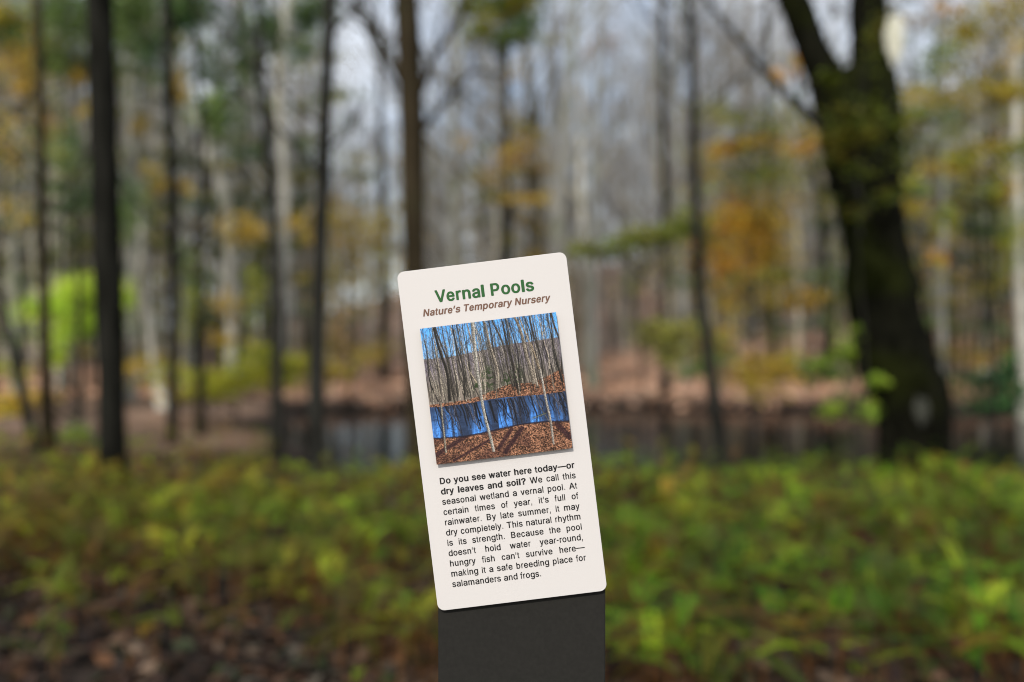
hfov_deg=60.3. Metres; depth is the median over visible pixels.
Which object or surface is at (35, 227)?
woodland tree
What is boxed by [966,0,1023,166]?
woodland tree
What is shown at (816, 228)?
woodland tree
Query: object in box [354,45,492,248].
woodland tree
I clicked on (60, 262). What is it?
woodland tree
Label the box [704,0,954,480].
forked tree
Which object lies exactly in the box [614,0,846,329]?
woodland tree
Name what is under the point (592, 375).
forest tree
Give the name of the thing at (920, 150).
woodland tree
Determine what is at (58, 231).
woodland tree
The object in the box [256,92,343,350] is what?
woodland tree
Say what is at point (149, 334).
forest tree
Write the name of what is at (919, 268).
woodland tree
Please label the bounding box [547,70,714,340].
woodland tree
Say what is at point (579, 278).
woodland tree
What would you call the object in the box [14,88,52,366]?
woodland tree
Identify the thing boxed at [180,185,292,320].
woodland tree
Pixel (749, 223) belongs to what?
maple tree
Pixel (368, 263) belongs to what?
woodland tree
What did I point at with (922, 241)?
understorey tree
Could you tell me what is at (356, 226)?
woodland tree
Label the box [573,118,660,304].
woodland tree
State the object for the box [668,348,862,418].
shrub
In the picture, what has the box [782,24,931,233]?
woodland tree
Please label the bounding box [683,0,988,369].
woodland tree
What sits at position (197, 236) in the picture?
woodland tree
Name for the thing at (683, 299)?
forest tree
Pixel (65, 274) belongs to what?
understorey tree
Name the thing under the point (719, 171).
understorey tree
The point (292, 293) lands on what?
woodland tree
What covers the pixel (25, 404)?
forest tree
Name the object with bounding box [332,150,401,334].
woodland tree
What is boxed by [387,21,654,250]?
woodland tree
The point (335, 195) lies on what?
woodland tree
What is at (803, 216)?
woodland tree
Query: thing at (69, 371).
forest tree
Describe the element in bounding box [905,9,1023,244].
woodland tree
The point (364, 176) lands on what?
understorey tree
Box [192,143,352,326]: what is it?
woodland tree
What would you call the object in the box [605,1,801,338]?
woodland tree
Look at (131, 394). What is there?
forest tree
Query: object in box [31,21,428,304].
woodland tree
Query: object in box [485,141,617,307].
woodland tree
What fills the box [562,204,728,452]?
beech sapling
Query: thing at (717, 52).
woodland tree
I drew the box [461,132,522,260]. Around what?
understorey tree
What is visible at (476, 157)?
woodland tree
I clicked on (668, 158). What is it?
woodland tree
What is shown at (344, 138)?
woodland tree
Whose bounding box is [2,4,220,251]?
woodland tree
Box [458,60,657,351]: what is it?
woodland tree
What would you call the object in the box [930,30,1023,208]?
woodland tree
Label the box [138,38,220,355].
woodland tree
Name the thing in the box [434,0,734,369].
woodland tree
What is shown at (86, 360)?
woodland tree
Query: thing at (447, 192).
woodland tree
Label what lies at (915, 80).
woodland tree
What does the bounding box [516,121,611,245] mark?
woodland tree
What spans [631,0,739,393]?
forest tree
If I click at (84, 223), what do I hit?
woodland tree
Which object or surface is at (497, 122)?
woodland tree
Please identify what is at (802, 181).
woodland tree
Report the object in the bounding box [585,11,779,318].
woodland tree
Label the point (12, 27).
evergreen tree
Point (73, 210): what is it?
woodland tree
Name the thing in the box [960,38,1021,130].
woodland tree
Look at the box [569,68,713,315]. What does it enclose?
woodland tree
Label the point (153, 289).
understorey tree
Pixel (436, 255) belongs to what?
woodland tree
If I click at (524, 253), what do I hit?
woodland tree
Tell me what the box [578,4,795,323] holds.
woodland tree
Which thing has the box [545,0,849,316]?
woodland tree
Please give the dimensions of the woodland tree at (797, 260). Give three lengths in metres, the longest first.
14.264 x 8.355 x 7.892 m
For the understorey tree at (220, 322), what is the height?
12.090 m
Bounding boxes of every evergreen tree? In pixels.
[0,0,192,420]
[116,0,353,409]
[431,0,569,259]
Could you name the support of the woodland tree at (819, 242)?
on the ground
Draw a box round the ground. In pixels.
[0,245,1023,681]
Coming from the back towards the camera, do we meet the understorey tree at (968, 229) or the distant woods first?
the distant woods
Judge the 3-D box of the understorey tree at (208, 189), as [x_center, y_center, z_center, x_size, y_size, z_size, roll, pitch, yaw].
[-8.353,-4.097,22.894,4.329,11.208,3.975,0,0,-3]
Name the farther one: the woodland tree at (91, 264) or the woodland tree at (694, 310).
the woodland tree at (91, 264)
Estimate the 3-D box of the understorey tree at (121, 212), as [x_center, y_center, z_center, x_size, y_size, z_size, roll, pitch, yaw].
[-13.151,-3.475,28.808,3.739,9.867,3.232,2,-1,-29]
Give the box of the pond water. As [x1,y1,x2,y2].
[275,407,1023,483]
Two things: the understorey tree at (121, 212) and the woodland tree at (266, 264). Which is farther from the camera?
the woodland tree at (266, 264)
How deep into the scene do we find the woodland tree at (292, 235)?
50.32 m
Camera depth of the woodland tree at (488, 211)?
60.59 m
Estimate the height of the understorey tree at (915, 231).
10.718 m
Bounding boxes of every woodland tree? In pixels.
[0,0,66,275]
[0,0,83,365]
[0,0,185,152]
[0,0,241,391]
[0,0,357,338]
[0,0,376,375]
[0,1,193,269]
[0,1,194,297]
[0,2,281,262]
[0,3,161,320]
[0,13,234,375]
[0,61,121,365]
[0,75,88,303]
[1,0,316,262]
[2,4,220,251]
[2,82,125,368]
[2,91,90,359]
[2,97,58,280]
[3,39,192,271]
[3,207,59,291]
[7,53,149,325]
[7,85,151,266]
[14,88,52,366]
[15,0,160,365]
[19,123,51,346]
[22,2,317,376]
[26,45,193,362]
[26,77,209,341]
[30,176,154,363]
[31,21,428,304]
[32,47,257,356]
[32,56,267,354]
[64,4,241,261]
[81,84,238,349]
[84,70,230,324]
[86,57,191,341]
[90,154,251,366]
[118,0,317,361]
[120,98,233,298]
[122,206,270,335]
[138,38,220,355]
[148,122,230,327]
[149,156,344,364]
[150,128,268,338]
[151,0,374,370]
[151,88,388,358]
[152,125,219,325]
[158,0,385,365]
[168,46,397,356]
[176,137,232,292]
[177,21,400,370]
[179,129,257,343]
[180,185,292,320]
[183,0,448,327]
[190,2,397,259]
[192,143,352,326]
[194,25,496,269]
[196,117,259,326]
[207,105,317,363]
[209,0,343,367]
[226,20,443,366]
[227,0,638,254]
[238,115,352,291]
[256,32,361,364]
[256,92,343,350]
[257,249,331,329]
[266,0,597,264]
[266,57,358,342]
[270,248,364,319]
[288,126,371,301]
[297,0,651,261]
[299,39,526,289]
[313,126,400,347]
[331,196,431,330]
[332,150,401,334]
[338,0,498,266]
[344,128,549,373]
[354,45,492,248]
[364,126,499,308]
[366,2,573,261]
[370,32,578,262]
[386,91,524,267]
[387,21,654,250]
[388,0,648,202]
[393,107,496,265]
[393,116,497,267]
[419,0,645,245]
[426,0,720,290]
[427,110,578,277]
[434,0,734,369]
[439,0,668,314]
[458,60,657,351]
[461,117,587,286]
[462,92,602,256]
[465,57,557,245]
[467,0,829,368]
[478,118,572,250]
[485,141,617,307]
[515,9,673,348]
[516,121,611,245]
[523,86,639,306]
[540,122,643,358]
[541,0,838,344]
[541,0,970,343]
[543,0,755,325]
[544,21,684,335]
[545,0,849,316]
[546,72,656,296]
[547,0,804,355]
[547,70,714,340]
[550,0,829,360]
[555,84,682,350]
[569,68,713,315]
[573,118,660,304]
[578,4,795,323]
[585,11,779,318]
[588,133,654,310]
[599,12,796,284]
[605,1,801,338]
[609,113,717,336]
[611,0,809,356]
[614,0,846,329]
[648,34,840,322]
[666,0,771,163]
[673,0,848,338]
[680,0,938,371]
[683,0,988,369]
[700,0,997,376]
[701,204,788,330]
[709,48,810,258]
[715,149,819,332]
[720,89,836,332]
[722,21,809,332]
[726,151,807,321]
[730,0,1009,283]
[738,0,926,332]
[759,0,1023,376]
[760,71,971,347]
[762,62,815,303]
[772,0,1021,247]
[773,96,835,327]
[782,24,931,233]
[782,176,835,260]
[782,215,841,307]
[801,177,844,295]
[802,0,999,248]
[806,20,969,264]
[827,0,1020,336]
[836,102,967,295]
[847,40,956,222]
[890,0,1023,331]
[890,0,1023,356]
[896,45,1006,292]
[902,77,966,269]
[903,0,1023,208]
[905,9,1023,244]
[905,51,1020,333]
[907,129,1012,342]
[912,13,1022,239]
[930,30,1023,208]
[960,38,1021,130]
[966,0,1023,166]
[969,132,1012,263]
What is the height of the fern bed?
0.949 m
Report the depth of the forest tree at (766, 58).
25.94 m
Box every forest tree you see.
[0,0,126,451]
[0,0,133,452]
[8,0,70,397]
[19,22,90,384]
[66,0,282,434]
[85,0,129,495]
[114,0,275,444]
[114,5,162,402]
[120,0,255,387]
[121,0,184,409]
[145,0,396,477]
[154,2,281,395]
[192,0,322,463]
[197,0,290,377]
[220,0,356,375]
[319,0,504,482]
[347,0,429,380]
[419,0,494,265]
[459,3,560,258]
[551,0,611,254]
[585,0,657,388]
[625,0,726,381]
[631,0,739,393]
[641,0,789,476]
[711,0,840,382]
[794,0,848,381]
[906,0,981,374]
[930,0,1011,376]
[954,0,1023,419]
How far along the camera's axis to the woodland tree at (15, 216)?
44.50 m
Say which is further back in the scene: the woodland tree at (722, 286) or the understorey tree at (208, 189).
the woodland tree at (722, 286)
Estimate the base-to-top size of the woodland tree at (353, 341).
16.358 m
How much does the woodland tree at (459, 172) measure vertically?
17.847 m
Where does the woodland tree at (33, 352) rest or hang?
on the ground
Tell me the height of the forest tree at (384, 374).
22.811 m
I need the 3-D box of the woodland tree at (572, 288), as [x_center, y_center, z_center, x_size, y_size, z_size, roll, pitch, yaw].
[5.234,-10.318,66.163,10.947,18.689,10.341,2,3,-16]
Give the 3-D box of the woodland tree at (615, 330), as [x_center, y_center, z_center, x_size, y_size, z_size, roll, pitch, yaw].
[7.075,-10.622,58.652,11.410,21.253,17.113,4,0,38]
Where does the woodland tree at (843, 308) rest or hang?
on the ground
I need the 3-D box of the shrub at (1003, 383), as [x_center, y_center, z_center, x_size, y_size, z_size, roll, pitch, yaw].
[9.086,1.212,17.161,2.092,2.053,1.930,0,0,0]
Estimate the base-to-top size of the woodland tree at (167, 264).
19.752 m
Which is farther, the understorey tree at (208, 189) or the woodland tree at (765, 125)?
the woodland tree at (765, 125)
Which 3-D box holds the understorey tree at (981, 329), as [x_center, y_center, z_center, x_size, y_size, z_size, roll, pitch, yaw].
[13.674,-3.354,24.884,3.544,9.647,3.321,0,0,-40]
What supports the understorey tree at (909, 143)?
on the ground
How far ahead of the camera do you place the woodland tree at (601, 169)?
58.74 m
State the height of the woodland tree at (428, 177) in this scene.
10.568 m
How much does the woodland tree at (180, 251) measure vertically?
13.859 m
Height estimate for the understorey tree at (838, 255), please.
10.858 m
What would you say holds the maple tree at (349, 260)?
on the ground
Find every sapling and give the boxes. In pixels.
[1,268,140,420]
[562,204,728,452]
[785,1,933,475]
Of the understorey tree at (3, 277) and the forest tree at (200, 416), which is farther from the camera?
the understorey tree at (3, 277)
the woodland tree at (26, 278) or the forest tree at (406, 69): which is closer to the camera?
the forest tree at (406, 69)
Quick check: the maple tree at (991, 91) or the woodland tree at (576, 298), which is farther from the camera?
the woodland tree at (576, 298)
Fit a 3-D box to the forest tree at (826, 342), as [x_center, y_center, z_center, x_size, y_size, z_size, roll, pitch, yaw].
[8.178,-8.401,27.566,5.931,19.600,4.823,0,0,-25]
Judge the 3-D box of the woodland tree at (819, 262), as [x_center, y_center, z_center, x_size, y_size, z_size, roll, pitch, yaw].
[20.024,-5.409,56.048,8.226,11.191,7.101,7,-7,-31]
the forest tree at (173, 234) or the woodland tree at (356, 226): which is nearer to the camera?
the forest tree at (173, 234)
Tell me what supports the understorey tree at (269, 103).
on the ground
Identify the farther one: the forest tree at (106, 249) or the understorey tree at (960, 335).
the understorey tree at (960, 335)
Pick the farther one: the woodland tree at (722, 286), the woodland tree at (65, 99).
the woodland tree at (722, 286)
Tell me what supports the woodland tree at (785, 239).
on the ground
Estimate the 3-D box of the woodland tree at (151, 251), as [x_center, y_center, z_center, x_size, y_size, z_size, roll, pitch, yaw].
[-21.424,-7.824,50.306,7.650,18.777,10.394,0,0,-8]
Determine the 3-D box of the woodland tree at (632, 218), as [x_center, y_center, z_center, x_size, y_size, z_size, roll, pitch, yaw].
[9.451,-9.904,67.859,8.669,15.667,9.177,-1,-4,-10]
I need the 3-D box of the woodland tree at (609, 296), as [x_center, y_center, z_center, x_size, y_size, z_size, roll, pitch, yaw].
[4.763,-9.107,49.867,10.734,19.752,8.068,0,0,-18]
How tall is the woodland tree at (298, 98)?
14.947 m
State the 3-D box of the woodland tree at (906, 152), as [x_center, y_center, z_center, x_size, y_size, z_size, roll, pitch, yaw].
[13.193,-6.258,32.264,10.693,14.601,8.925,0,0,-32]
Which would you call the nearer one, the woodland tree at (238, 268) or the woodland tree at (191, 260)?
the woodland tree at (191, 260)
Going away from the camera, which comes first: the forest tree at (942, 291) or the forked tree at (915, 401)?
the forked tree at (915, 401)
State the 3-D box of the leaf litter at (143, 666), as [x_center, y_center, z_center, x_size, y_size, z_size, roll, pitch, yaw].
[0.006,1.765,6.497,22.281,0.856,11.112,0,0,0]
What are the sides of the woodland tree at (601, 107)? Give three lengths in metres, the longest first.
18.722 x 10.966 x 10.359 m
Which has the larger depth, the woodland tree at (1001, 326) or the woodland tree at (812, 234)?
the woodland tree at (1001, 326)
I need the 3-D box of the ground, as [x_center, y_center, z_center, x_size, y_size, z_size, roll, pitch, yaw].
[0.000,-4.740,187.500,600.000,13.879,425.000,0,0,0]
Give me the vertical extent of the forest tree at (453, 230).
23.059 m
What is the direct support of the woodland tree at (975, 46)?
on the ground
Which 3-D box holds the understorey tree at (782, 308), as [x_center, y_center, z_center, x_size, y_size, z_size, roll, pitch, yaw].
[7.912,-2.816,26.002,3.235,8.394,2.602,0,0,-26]
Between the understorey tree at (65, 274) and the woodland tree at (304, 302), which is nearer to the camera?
the understorey tree at (65, 274)
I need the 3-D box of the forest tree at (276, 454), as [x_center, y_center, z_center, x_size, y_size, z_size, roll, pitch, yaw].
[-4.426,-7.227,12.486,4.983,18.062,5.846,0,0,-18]
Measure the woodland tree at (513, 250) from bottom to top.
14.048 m
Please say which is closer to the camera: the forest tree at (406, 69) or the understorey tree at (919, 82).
the forest tree at (406, 69)
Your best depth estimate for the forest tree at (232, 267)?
22.89 m
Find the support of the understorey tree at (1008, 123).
on the ground
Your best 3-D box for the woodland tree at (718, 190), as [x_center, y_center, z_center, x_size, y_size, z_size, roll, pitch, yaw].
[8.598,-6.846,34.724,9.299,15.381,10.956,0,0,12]
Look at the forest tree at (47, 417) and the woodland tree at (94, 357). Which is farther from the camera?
the woodland tree at (94, 357)
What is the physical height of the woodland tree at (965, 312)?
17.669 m
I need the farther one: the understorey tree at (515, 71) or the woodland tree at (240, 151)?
the woodland tree at (240, 151)
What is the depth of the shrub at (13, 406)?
13.46 m
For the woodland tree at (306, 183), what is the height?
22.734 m
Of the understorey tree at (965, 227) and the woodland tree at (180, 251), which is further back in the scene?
the woodland tree at (180, 251)
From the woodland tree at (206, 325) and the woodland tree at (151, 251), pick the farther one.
the woodland tree at (151, 251)
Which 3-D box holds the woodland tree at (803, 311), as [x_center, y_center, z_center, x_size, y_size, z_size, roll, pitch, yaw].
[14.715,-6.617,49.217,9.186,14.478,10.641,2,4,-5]
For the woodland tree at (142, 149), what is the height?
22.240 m
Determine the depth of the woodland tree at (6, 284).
30.73 m
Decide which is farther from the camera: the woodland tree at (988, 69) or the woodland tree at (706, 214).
the woodland tree at (988, 69)
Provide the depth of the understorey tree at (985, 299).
24.12 m
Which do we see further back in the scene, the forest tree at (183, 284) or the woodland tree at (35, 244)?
the woodland tree at (35, 244)
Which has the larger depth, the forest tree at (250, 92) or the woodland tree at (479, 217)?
the woodland tree at (479, 217)
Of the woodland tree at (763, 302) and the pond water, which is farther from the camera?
the woodland tree at (763, 302)
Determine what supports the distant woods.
on the ground
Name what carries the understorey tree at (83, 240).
on the ground
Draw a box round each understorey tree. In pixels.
[0,0,163,403]
[0,25,94,369]
[0,96,92,358]
[0,101,38,378]
[1,18,160,387]
[58,92,162,354]
[60,20,214,359]
[69,71,210,385]
[123,1,270,385]
[126,117,210,364]
[127,153,211,357]
[157,14,310,369]
[179,92,305,385]
[192,12,337,370]
[207,0,378,383]
[224,36,376,379]
[255,0,402,381]
[306,102,401,377]
[345,146,435,360]
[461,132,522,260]
[472,50,579,326]
[669,97,781,379]
[703,96,799,362]
[725,111,828,381]
[746,112,907,382]
[757,37,849,381]
[797,0,953,276]
[833,78,976,343]
[837,58,968,361]
[848,0,1005,349]
[897,46,988,353]
[901,43,1014,381]
[905,106,1014,384]
[908,21,1023,370]
[911,4,1023,388]
[921,109,1015,382]
[921,117,1012,375]
[924,44,1023,374]
[930,59,1023,381]
[937,50,1023,378]
[956,110,1023,364]
[984,13,1023,282]
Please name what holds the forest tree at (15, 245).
on the ground
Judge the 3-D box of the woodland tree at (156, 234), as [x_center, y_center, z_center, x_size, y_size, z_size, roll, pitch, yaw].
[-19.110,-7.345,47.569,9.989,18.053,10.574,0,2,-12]
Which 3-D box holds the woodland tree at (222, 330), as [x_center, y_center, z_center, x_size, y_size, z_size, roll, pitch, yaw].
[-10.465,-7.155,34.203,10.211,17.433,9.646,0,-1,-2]
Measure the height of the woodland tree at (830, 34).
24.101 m
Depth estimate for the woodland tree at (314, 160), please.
67.57 m
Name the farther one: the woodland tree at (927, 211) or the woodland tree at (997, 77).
the woodland tree at (927, 211)
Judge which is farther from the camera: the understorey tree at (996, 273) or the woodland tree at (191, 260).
the woodland tree at (191, 260)
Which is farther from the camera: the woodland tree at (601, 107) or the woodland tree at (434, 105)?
the woodland tree at (434, 105)
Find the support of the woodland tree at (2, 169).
on the ground
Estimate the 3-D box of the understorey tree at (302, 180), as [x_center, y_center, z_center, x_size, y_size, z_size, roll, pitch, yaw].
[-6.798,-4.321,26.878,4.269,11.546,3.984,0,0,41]
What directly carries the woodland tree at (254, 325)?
on the ground
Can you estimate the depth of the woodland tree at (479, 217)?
50.32 m
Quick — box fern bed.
[0,408,1023,681]
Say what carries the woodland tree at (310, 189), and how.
on the ground
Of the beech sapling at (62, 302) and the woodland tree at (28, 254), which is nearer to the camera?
the beech sapling at (62, 302)
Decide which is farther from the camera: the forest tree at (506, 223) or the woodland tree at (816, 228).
the woodland tree at (816, 228)
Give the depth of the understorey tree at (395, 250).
30.80 m
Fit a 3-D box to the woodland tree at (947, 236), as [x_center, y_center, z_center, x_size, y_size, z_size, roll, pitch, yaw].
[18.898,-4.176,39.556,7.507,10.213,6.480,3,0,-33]
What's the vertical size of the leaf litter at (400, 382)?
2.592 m
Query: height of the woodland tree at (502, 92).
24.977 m
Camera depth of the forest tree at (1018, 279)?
19.91 m
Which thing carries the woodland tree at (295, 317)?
on the ground
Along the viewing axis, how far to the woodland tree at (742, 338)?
38.24 m
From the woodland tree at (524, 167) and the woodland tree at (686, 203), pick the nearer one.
the woodland tree at (686, 203)
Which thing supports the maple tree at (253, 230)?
on the ground
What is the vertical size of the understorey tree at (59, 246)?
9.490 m
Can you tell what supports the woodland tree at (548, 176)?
on the ground
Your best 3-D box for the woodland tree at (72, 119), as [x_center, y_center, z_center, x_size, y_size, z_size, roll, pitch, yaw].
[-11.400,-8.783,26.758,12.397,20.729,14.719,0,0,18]
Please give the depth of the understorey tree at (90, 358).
24.02 m
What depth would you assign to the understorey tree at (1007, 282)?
24.64 m
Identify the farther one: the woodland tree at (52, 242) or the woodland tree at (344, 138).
the woodland tree at (344, 138)
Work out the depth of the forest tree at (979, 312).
26.92 m
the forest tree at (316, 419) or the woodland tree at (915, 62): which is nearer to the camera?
the forest tree at (316, 419)
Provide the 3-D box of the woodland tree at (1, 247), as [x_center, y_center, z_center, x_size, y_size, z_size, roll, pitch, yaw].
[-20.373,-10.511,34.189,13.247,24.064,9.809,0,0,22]
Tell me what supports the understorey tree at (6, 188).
on the ground
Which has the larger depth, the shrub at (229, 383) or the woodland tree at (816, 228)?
the woodland tree at (816, 228)
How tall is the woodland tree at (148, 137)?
22.733 m
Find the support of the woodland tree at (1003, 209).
on the ground
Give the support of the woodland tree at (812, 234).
on the ground
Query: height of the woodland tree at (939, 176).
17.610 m
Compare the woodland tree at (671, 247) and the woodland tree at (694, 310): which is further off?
the woodland tree at (671, 247)
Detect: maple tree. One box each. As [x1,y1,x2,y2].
[0,11,87,419]
[126,66,312,411]
[285,192,403,422]
[453,30,627,255]
[626,50,846,444]
[901,0,1023,438]
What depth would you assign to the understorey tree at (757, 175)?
24.80 m
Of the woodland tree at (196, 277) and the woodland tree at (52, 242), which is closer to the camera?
the woodland tree at (52, 242)
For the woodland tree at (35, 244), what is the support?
on the ground
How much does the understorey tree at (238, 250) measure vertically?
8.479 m
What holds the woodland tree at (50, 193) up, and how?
on the ground
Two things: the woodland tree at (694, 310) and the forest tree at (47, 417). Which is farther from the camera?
the woodland tree at (694, 310)
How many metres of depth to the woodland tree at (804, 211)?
41.06 m
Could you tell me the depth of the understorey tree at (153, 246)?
24.58 m
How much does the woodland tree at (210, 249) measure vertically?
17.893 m
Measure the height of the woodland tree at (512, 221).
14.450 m
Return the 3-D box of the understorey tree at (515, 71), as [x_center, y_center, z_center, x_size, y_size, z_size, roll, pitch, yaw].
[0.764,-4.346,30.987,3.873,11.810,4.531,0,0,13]
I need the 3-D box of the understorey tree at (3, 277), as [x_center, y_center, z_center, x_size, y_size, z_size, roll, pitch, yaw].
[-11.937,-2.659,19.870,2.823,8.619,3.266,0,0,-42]
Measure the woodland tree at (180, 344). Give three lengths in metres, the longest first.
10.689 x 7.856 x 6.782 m
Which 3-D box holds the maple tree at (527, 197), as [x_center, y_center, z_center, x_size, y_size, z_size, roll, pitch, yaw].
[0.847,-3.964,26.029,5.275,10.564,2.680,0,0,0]
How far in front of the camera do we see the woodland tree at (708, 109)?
39.26 m
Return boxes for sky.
[0,0,1023,328]
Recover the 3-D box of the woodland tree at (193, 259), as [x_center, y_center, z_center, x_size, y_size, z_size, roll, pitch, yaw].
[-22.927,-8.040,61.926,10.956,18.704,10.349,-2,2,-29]
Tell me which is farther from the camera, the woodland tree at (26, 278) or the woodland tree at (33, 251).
the woodland tree at (26, 278)
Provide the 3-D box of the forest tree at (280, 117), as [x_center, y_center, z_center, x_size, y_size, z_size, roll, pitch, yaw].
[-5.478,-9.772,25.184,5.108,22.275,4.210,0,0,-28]
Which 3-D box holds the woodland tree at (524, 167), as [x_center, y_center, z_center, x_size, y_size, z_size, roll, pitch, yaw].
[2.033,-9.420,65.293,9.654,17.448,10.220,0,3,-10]
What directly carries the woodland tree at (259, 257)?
on the ground
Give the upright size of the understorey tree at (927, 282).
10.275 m
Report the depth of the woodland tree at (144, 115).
28.01 m
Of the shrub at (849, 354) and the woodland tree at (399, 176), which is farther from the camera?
the woodland tree at (399, 176)
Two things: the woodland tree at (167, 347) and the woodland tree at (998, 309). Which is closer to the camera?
the woodland tree at (998, 309)
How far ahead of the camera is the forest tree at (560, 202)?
29.85 m
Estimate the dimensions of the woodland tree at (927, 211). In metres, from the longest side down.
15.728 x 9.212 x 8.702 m
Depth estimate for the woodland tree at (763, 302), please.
56.48 m
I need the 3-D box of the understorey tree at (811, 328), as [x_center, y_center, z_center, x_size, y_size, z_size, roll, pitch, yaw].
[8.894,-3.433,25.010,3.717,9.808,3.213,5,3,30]
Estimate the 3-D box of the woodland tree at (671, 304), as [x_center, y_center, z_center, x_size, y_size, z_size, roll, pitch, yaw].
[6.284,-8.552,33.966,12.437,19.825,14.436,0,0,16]
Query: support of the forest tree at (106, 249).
on the ground
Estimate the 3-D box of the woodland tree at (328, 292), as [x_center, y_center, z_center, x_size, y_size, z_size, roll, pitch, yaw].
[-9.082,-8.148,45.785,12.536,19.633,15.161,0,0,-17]
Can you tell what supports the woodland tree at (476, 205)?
on the ground
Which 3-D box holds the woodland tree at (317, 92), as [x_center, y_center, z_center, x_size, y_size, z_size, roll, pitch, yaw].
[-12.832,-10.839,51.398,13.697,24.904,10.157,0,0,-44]
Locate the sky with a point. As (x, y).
(384, 7)
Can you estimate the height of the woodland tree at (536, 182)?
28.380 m
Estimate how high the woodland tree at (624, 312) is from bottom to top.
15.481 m
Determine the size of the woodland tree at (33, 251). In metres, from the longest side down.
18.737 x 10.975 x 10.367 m
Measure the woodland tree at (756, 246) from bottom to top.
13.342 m
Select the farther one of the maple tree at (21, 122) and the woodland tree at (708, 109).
the woodland tree at (708, 109)
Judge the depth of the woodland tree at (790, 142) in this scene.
62.47 m
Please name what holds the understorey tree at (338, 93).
on the ground
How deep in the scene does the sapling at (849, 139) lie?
9.59 m
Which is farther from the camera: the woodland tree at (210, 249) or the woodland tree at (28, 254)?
the woodland tree at (210, 249)
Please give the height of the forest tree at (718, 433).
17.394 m
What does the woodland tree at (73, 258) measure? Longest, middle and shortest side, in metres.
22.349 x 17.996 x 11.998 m
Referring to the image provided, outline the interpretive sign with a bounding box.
[397,253,605,681]
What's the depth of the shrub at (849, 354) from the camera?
10.19 m
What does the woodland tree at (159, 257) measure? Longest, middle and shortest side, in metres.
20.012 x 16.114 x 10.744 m
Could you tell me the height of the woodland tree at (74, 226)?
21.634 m
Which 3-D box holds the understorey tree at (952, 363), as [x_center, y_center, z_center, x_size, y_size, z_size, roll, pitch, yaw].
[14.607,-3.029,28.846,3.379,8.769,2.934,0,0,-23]
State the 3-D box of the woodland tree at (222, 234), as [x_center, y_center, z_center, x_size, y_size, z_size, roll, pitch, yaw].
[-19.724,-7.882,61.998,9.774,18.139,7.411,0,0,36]
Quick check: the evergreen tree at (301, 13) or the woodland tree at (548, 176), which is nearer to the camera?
the evergreen tree at (301, 13)
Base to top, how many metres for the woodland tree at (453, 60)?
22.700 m
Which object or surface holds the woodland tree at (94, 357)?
on the ground
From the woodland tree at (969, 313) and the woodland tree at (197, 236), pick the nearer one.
the woodland tree at (969, 313)
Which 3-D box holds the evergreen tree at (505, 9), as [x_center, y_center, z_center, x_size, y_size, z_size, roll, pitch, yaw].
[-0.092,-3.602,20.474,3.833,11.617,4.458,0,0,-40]
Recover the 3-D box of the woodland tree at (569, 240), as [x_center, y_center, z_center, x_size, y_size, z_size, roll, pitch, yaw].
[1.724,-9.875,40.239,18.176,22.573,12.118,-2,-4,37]
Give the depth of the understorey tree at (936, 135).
24.08 m
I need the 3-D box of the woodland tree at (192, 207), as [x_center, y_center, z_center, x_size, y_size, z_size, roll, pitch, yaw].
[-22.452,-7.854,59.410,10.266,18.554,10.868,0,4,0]
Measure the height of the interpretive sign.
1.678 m
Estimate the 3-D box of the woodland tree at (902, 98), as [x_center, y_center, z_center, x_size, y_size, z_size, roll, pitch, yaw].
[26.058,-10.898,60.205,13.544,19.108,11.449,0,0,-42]
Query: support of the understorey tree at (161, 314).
on the ground
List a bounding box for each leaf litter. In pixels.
[0,333,1015,408]
[0,446,1023,681]
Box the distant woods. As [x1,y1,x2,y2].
[3,41,1023,363]
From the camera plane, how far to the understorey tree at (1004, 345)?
25.52 m
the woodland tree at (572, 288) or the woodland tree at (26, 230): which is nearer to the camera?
the woodland tree at (26, 230)
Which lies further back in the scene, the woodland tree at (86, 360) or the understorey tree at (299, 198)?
the woodland tree at (86, 360)
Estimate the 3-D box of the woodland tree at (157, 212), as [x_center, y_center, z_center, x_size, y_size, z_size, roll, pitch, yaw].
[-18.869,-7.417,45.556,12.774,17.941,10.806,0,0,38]
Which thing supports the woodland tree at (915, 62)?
on the ground
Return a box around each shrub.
[0,356,97,444]
[126,332,369,424]
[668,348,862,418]
[798,321,892,472]
[947,351,1023,424]
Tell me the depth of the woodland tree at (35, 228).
37.44 m
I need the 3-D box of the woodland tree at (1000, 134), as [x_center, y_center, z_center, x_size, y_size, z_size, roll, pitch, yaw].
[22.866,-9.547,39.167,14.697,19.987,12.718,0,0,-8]

